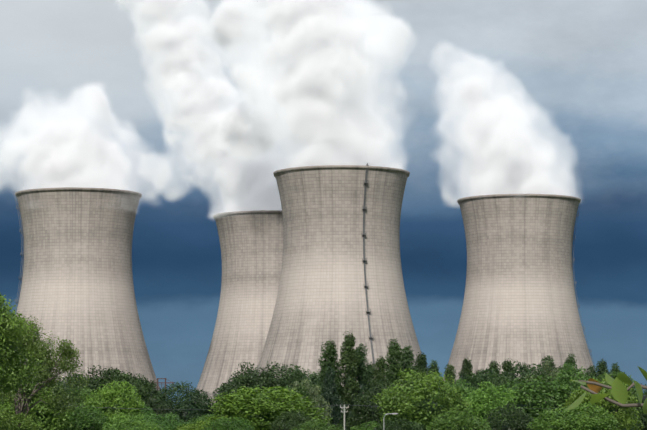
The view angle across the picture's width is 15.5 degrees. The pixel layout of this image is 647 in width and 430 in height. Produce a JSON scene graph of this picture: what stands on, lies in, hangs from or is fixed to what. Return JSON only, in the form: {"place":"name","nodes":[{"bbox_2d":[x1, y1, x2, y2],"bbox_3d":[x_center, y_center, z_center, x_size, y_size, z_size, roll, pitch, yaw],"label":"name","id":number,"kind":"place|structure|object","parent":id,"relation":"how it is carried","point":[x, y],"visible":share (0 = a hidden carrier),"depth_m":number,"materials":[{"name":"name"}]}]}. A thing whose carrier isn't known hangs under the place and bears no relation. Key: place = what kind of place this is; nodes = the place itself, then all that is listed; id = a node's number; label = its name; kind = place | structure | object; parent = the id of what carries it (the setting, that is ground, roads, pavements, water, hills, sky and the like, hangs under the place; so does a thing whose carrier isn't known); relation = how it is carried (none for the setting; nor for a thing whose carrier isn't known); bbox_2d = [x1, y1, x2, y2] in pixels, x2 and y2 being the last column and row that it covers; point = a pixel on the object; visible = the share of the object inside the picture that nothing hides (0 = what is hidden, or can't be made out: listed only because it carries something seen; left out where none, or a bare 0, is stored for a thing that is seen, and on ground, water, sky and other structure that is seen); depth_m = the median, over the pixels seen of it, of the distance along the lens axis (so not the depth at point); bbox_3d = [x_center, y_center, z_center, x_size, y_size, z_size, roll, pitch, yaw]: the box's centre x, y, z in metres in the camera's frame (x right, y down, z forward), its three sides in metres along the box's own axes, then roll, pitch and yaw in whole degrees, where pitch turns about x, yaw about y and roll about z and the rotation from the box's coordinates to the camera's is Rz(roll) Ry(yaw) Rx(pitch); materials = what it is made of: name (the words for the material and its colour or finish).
{"place":"outdoors","nodes":[
{"label":"outdoors","id":0,"kind":"place"},
{"bbox_2d":[0,0,646,404],"label":"sky","id":1,"kind":"structure","parent":0,"point":[191,107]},
{"bbox_2d":[566,377,646,413],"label":"branch","id":2,"kind":"object","parent":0,"point":[619,392],"visible":1,"depth_m":6.60,"materials":[{"name":"green plant"}]},
{"bbox_2d":[570,366,646,392],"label":"branch","id":3,"kind":"object","parent":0,"point":[594,385],"visible":0.9,"depth_m":7.04,"materials":[{"name":"green plant"}]},
{"label":"ground","id":4,"kind":"structure","parent":0,"visible":0},
{"bbox_2d":[0,407,42,429],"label":"bush","id":5,"kind":"object","parent":4,"relation":"on","point":[9,421],"visible":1,"depth_m":257.40,"materials":[{"name":"green plant"}]},
{"bbox_2d":[0,293,44,393],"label":"broad tree","id":6,"kind":"object","parent":4,"relation":"on","point":[11,370],"visible":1,"depth_m":233.71,"materials":[{"name":"green plant"}]},
{"bbox_2d":[1,355,54,403],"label":"broad tree","id":7,"kind":"object","parent":4,"relation":"on","point":[30,380],"depth_m":328.10,"materials":[{"name":"green plant"}]},
{"bbox_2d":[0,381,72,429],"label":"bush","id":8,"kind":"object","parent":4,"relation":"on","point":[43,417],"visible":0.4,"depth_m":286.96,"materials":[{"name":"green plant"}]},
{"bbox_2d":[0,316,91,428],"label":"airy tree","id":9,"kind":"object","parent":4,"relation":"on","point":[46,377],"visible":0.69,"depth_m":260.07,"materials":[{"name":"green plant"}]},
{"bbox_2d":[28,381,71,427],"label":"broad tree","id":10,"kind":"object","parent":4,"relation":"on","point":[59,383],"visible":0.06,"depth_m":338.14,"materials":[{"name":"green plant"}]},
{"bbox_2d":[52,381,71,403],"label":"bush","id":11,"kind":"object","parent":4,"relation":"on","point":[63,387],"depth_m":497.11,"materials":[{"name":"green plant"}]},
{"bbox_2d":[59,373,95,390],"bbox_3d":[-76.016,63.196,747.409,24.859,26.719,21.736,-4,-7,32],"label":"bush","id":12,"kind":"object","parent":4,"relation":"on","point":[64,380],"visible":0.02,"depth_m":746.94,"materials":[{"name":"green plant"}]},
{"bbox_2d":[50,405,108,429],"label":"bush","id":13,"kind":"object","parent":4,"relation":"on","point":[95,419],"visible":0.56,"depth_m":296.70,"materials":[{"name":"green plant"}]},
{"bbox_2d":[68,386,100,427],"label":"broad tree","id":14,"kind":"object","parent":4,"relation":"on","point":[87,391],"visible":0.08,"depth_m":516.43,"materials":[{"name":"green plant"}]},
{"bbox_2d":[13,187,159,404],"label":"cooling tower","id":15,"kind":"structure","parent":4,"relation":"on","point":[77,285],"depth_m":1143.28,"materials":[{"name":"concrete"}]},
{"bbox_2d":[65,364,128,403],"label":"broad tree","id":16,"kind":"object","parent":4,"relation":"on","point":[96,376],"visible":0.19,"depth_m":729.28,"materials":[{"name":"green plant"}]},
{"bbox_2d":[82,380,144,429],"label":"broad tree","id":17,"kind":"object","parent":4,"relation":"on","point":[116,397],"visible":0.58,"depth_m":346.68,"materials":[{"name":"green plant"}]},
{"bbox_2d":[91,368,157,411],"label":"broad tree","id":18,"kind":"object","parent":4,"relation":"on","point":[143,391],"visible":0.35,"depth_m":727.02,"materials":[{"name":"green plant"}]},
{"bbox_2d":[102,412,162,429],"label":"bush","id":19,"kind":"object","parent":4,"relation":"on","point":[123,420],"visible":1,"depth_m":278.01,"materials":[{"name":"green plant"}]},
{"bbox_2d":[125,401,155,423],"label":"bush","id":20,"kind":"object","parent":4,"relation":"on","point":[147,411],"visible":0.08,"depth_m":517.07,"materials":[{"name":"green plant"}]},
{"bbox_2d":[127,373,172,405],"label":"broad tree","id":21,"kind":"object","parent":4,"relation":"on","point":[153,385],"visible":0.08,"depth_m":760.76,"materials":[{"name":"green plant"}]},
{"bbox_2d":[130,413,187,429],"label":"bush","id":22,"kind":"object","parent":4,"relation":"on","point":[167,424],"visible":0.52,"depth_m":318.45,"materials":[{"name":"green plant"}]},
{"bbox_2d":[141,397,176,420],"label":"broad tree","id":23,"kind":"object","parent":4,"relation":"on","point":[162,410],"visible":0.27,"depth_m":706.06,"materials":[{"name":"green plant"}]},
{"bbox_2d":[151,378,173,395],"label":"metal frame","id":24,"kind":"object","parent":4,"relation":"on","point":[157,382],"visible":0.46,"depth_m":797.55,"materials":[{"name":"orange paint"}]},
{"bbox_2d":[156,388,645,398],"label":"power lines","id":25,"kind":"object","parent":24,"relation":"attached to","point":[217,396],"visible":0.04,"depth_m":790.16,"materials":[{"name":"metal"}]},
{"bbox_2d":[155,414,185,427],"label":"bush","id":26,"kind":"object","parent":4,"relation":"on","point":[171,419],"depth_m":497.18,"materials":[{"name":"green plant"}]},
{"bbox_2d":[154,380,215,422],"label":"broad tree","id":27,"kind":"object","parent":4,"relation":"on","point":[191,398],"visible":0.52,"depth_m":715.42,"materials":[{"name":"green plant"}]},
{"bbox_2d":[175,420,211,429],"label":"bush","id":28,"kind":"object","parent":4,"relation":"on","point":[199,425],"visible":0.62,"depth_m":298.13,"materials":[{"name":"green plant"}]},
{"bbox_2d":[184,414,218,426],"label":"bush","id":29,"kind":"object","parent":4,"relation":"on","point":[199,419],"visible":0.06,"depth_m":515.74,"materials":[{"name":"green plant"}]},
{"bbox_2d":[204,417,255,429],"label":"bush","id":30,"kind":"object","parent":4,"relation":"on","point":[223,424],"visible":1,"depth_m":277.72,"materials":[{"name":"green plant"}]},
{"bbox_2d":[211,362,265,402],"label":"broad tree","id":31,"kind":"object","parent":4,"relation":"on","point":[222,388],"visible":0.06,"depth_m":738.98,"materials":[{"name":"green plant"}]},
{"bbox_2d":[195,210,283,403],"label":"cooling tower","id":32,"kind":"structure","parent":4,"relation":"on","point":[251,246],"depth_m":1251.32,"materials":[{"name":"concrete"}]},
{"bbox_2d":[219,369,291,416],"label":"broad tree","id":33,"kind":"object","parent":4,"relation":"on","point":[267,379],"visible":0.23,"depth_m":715.14,"materials":[{"name":"green plant"}]},
{"bbox_2d":[205,385,331,429],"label":"broad tree","id":34,"kind":"object","parent":4,"relation":"on","point":[263,413],"visible":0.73,"depth_m":325.48,"materials":[{"name":"green plant"}]},
{"bbox_2d":[253,383,320,418],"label":"broad tree","id":35,"kind":"object","parent":4,"relation":"on","point":[301,391],"visible":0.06,"depth_m":518.89,"materials":[{"name":"green plant"}]},
{"bbox_2d":[257,361,317,392],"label":"broad tree","id":36,"kind":"object","parent":4,"relation":"on","point":[290,372],"visible":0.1,"depth_m":726.80,"materials":[{"name":"green plant"}]},
{"bbox_2d":[269,409,312,429],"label":"bush","id":37,"kind":"object","parent":4,"relation":"on","point":[296,420],"visible":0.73,"depth_m":307.71,"materials":[{"name":"green plant"}]},
{"bbox_2d":[284,378,331,423],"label":"bush","id":38,"kind":"object","parent":4,"relation":"on","point":[315,392],"visible":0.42,"depth_m":518.20,"materials":[{"name":"green plant"}]},
{"bbox_2d":[283,370,340,398],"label":"broad tree","id":39,"kind":"object","parent":4,"relation":"on","point":[315,379],"visible":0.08,"depth_m":735.76,"materials":[{"name":"green plant"}]},
{"bbox_2d":[290,418,343,429],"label":"bush","id":40,"kind":"object","parent":4,"relation":"on","point":[313,425],"visible":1,"depth_m":297.97,"materials":[{"name":"green plant"}]},
{"bbox_2d":[308,371,343,398],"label":"broad tree","id":41,"kind":"object","parent":4,"relation":"on","point":[317,378],"depth_m":772.70,"materials":[{"name":"green plant"}]},
{"bbox_2d":[317,340,346,427],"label":"poplar tree","id":42,"kind":"object","parent":4,"relation":"on","point":[330,356],"visible":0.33,"depth_m":638.28,"materials":[{"name":"green plant"}]},
{"bbox_2d":[320,366,347,429],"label":"spruce tree","id":43,"kind":"object","parent":4,"relation":"on","point":[329,390],"visible":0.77,"depth_m":557.64,"materials":[{"name":"green plant"}]},
{"bbox_2d":[255,163,421,384],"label":"cooling tower","id":44,"kind":"structure","parent":4,"relation":"on","point":[341,271],"depth_m":1054.06,"materials":[{"name":"concrete"}]},
{"bbox_2d":[340,405,348,429],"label":"utility pole","id":45,"kind":"object","parent":4,"relation":"on","point":[344,407],"visible":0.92,"depth_m":328.91,"materials":[{"name":"concrete"}]},
{"bbox_2d":[76,405,608,409],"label":"pole lines","id":46,"kind":"object","parent":45,"relation":"attached to","point":[310,406],"visible":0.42,"depth_m":331.46,"materials":[{"name":"metal"}]},
{"bbox_2d":[336,331,360,429],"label":"poplar tree","id":47,"kind":"object","parent":4,"relation":"on","point":[349,359],"visible":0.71,"depth_m":642.52,"materials":[{"name":"green plant"}]},
{"bbox_2d":[355,343,375,429],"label":"poplar tree","id":48,"kind":"object","parent":4,"relation":"on","point":[364,375],"visible":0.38,"depth_m":647.82,"materials":[{"name":"green plant"}]},
{"bbox_2d":[350,421,382,429],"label":"bush","id":49,"kind":"object","parent":4,"relation":"on","point":[375,423],"visible":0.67,"depth_m":298.71,"materials":[{"name":"green plant"}]},
{"bbox_2d":[352,378,394,428],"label":"broad tree","id":50,"kind":"object","parent":4,"relation":"on","point":[368,411],"visible":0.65,"depth_m":555.23,"materials":[{"name":"green plant"}]},
{"bbox_2d":[368,363,379,392],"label":"poplar tree","id":51,"kind":"object","parent":4,"relation":"on","point":[374,374],"visible":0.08,"depth_m":698.11,"materials":[{"name":"green plant"}]},
{"bbox_2d":[375,355,388,391],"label":"poplar tree","id":52,"kind":"object","parent":4,"relation":"on","point":[380,367],"visible":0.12,"depth_m":703.54,"materials":[{"name":"green plant"}]},
{"bbox_2d":[379,338,407,398],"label":"poplar tree","id":53,"kind":"object","parent":4,"relation":"on","point":[394,352],"visible":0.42,"depth_m":687.92,"materials":[{"name":"green plant"}]},
{"bbox_2d":[373,418,424,429],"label":"broad tree","id":54,"kind":"object","parent":4,"relation":"on","point":[401,425],"visible":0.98,"depth_m":277.78,"materials":[{"name":"green plant"}]},
{"bbox_2d":[400,345,417,387],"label":"poplar tree","id":55,"kind":"object","parent":4,"relation":"on","point":[408,356],"visible":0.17,"depth_m":693.41,"materials":[{"name":"green plant"}]},
{"bbox_2d":[371,368,471,429],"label":"broad tree","id":56,"kind":"object","parent":4,"relation":"on","point":[420,407],"visible":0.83,"depth_m":316.17,"materials":[{"name":"green plant"}]},
{"bbox_2d":[414,352,433,395],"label":"poplar tree","id":57,"kind":"object","parent":4,"relation":"on","point":[421,363],"visible":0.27,"depth_m":698.82,"materials":[{"name":"green plant"}]},
{"bbox_2d":[428,360,440,429],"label":"poplar tree","id":58,"kind":"object","parent":4,"relation":"on","point":[434,365],"visible":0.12,"depth_m":821.97,"materials":[{"name":"green plant"}]},
{"bbox_2d":[443,364,456,386],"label":"poplar tree","id":59,"kind":"object","parent":4,"relation":"on","point":[449,370],"visible":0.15,"depth_m":792.12,"materials":[{"name":"green plant"}]},
{"bbox_2d":[433,377,474,425],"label":"broad tree","id":60,"kind":"object","parent":4,"relation":"on","point":[466,391],"visible":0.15,"depth_m":517.11,"materials":[{"name":"green plant"}]},
{"bbox_2d":[426,410,493,429],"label":"broad tree","id":61,"kind":"object","parent":4,"relation":"on","point":[443,422],"visible":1,"depth_m":287.68,"materials":[{"name":"green plant"}]},
{"bbox_2d":[459,373,469,388],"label":"spruce tree","id":62,"kind":"object","parent":4,"relation":"on","point":[464,376],"visible":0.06,"depth_m":599.04,"materials":[{"name":"green plant"}]},
{"bbox_2d":[457,358,472,387],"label":"poplar tree","id":63,"kind":"object","parent":4,"relation":"on","point":[467,368],"visible":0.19,"depth_m":765.86,"materials":[{"name":"green plant"}]},
{"bbox_2d":[450,381,517,429],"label":"broad tree","id":64,"kind":"object","parent":4,"relation":"on","point":[479,407],"visible":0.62,"depth_m":326.43,"materials":[{"name":"green plant"}]},
{"bbox_2d":[457,367,517,389],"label":"broad tree","id":65,"kind":"object","parent":4,"relation":"on","point":[485,375],"visible":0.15,"depth_m":722.31,"materials":[{"name":"green plant"}]},
{"bbox_2d":[488,360,500,376],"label":"poplar tree","id":66,"kind":"object","parent":4,"relation":"on","point":[492,363],"visible":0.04,"depth_m":780.63,"materials":[{"name":"green plant"}]},
{"bbox_2d":[482,374,516,405],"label":"broad tree","id":67,"kind":"object","parent":4,"relation":"on","point":[500,382],"visible":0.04,"depth_m":537.19,"materials":[{"name":"green plant"}]},
{"bbox_2d":[501,358,515,382],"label":"poplar tree","id":68,"kind":"object","parent":4,"relation":"on","point":[505,365],"visible":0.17,"depth_m":783.59,"materials":[{"name":"green plant"}]},
{"bbox_2d":[486,403,535,429],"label":"broad tree","id":69,"kind":"object","parent":4,"relation":"on","point":[521,422],"visible":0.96,"depth_m":298.41,"materials":[{"name":"green plant"}]},
{"bbox_2d":[443,194,596,381],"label":"cooling tower","id":70,"kind":"structure","parent":4,"relation":"on","point":[520,303],"depth_m":1170.77,"materials":[{"name":"concrete"}]},
{"bbox_2d":[476,373,577,429],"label":"broad tree","id":71,"kind":"object","parent":4,"relation":"on","point":[549,395],"visible":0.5,"depth_m":335.02,"materials":[{"name":"green plant"}]},
{"bbox_2d":[503,360,554,388],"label":"broad tree","id":72,"kind":"object","parent":4,"relation":"on","point":[516,367],"visible":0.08,"depth_m":727.83,"materials":[{"name":"green plant"}]},
{"bbox_2d":[520,361,560,391],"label":"airy tree","id":73,"kind":"object","parent":4,"relation":"on","point":[548,366],"visible":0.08,"depth_m":600.06,"materials":[{"name":"green plant"}]},
{"bbox_2d":[538,355,556,376],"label":"poplar tree","id":74,"kind":"object","parent":4,"relation":"on","point":[549,358],"visible":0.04,"depth_m":824.58,"materials":[{"name":"green plant"}]},
{"bbox_2d":[561,353,577,386],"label":"poplar tree","id":75,"kind":"object","parent":4,"relation":"on","point":[571,361],"visible":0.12,"depth_m":765.30,"materials":[{"name":"green plant"}]},
{"bbox_2d":[548,364,595,409],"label":"broad tree","id":76,"kind":"object","parent":4,"relation":"on","point":[560,379],"visible":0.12,"depth_m":536.82,"materials":[{"name":"green plant"}]},
{"bbox_2d":[527,402,619,429],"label":"broad tree","id":77,"kind":"object","parent":4,"relation":"on","point":[558,418],"visible":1,"depth_m":287.59,"materials":[{"name":"green plant"}]},
{"bbox_2d":[565,368,600,388],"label":"broad tree","id":78,"kind":"object","parent":4,"relation":"on","point":[594,375],"visible":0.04,"depth_m":762.88,"materials":[{"name":"green plant"}]},
{"bbox_2d":[586,365,598,377],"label":"poplar tree","id":79,"kind":"object","parent":4,"relation":"on","point":[592,370],"visible":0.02,"depth_m":781.65,"materials":[{"name":"green plant"}]},
{"bbox_2d":[561,378,642,429],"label":"broad tree","id":80,"kind":"object","parent":4,"relation":"on","point":[616,411],"visible":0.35,"depth_m":327.10,"materials":[{"name":"green plant"}]},
{"bbox_2d":[596,358,610,377],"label":"poplar tree","id":81,"kind":"object","parent":4,"relation":"on","point":[602,368],"visible":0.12,"depth_m":837.13,"materials":[{"name":"green plant"}]},
{"bbox_2d":[610,362,624,428],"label":"poplar tree","id":82,"kind":"object","parent":4,"relation":"on","point":[616,370],"visible":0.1,"depth_m":796.99,"materials":[{"name":"green plant"}]},
{"bbox_2d":[595,371,643,428],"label":"broad tree","id":83,"kind":"object","parent":4,"relation":"on","point":[634,392],"visible":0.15,"depth_m":518.37,"materials":[{"name":"green plant"}]},
{"bbox_2d":[630,383,646,429],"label":"broad tree","id":84,"kind":"object","parent":4,"relation":"on","point":[644,420],"visible":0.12,"depth_m":866.94,"materials":[{"name":"green plant"}]}
]}

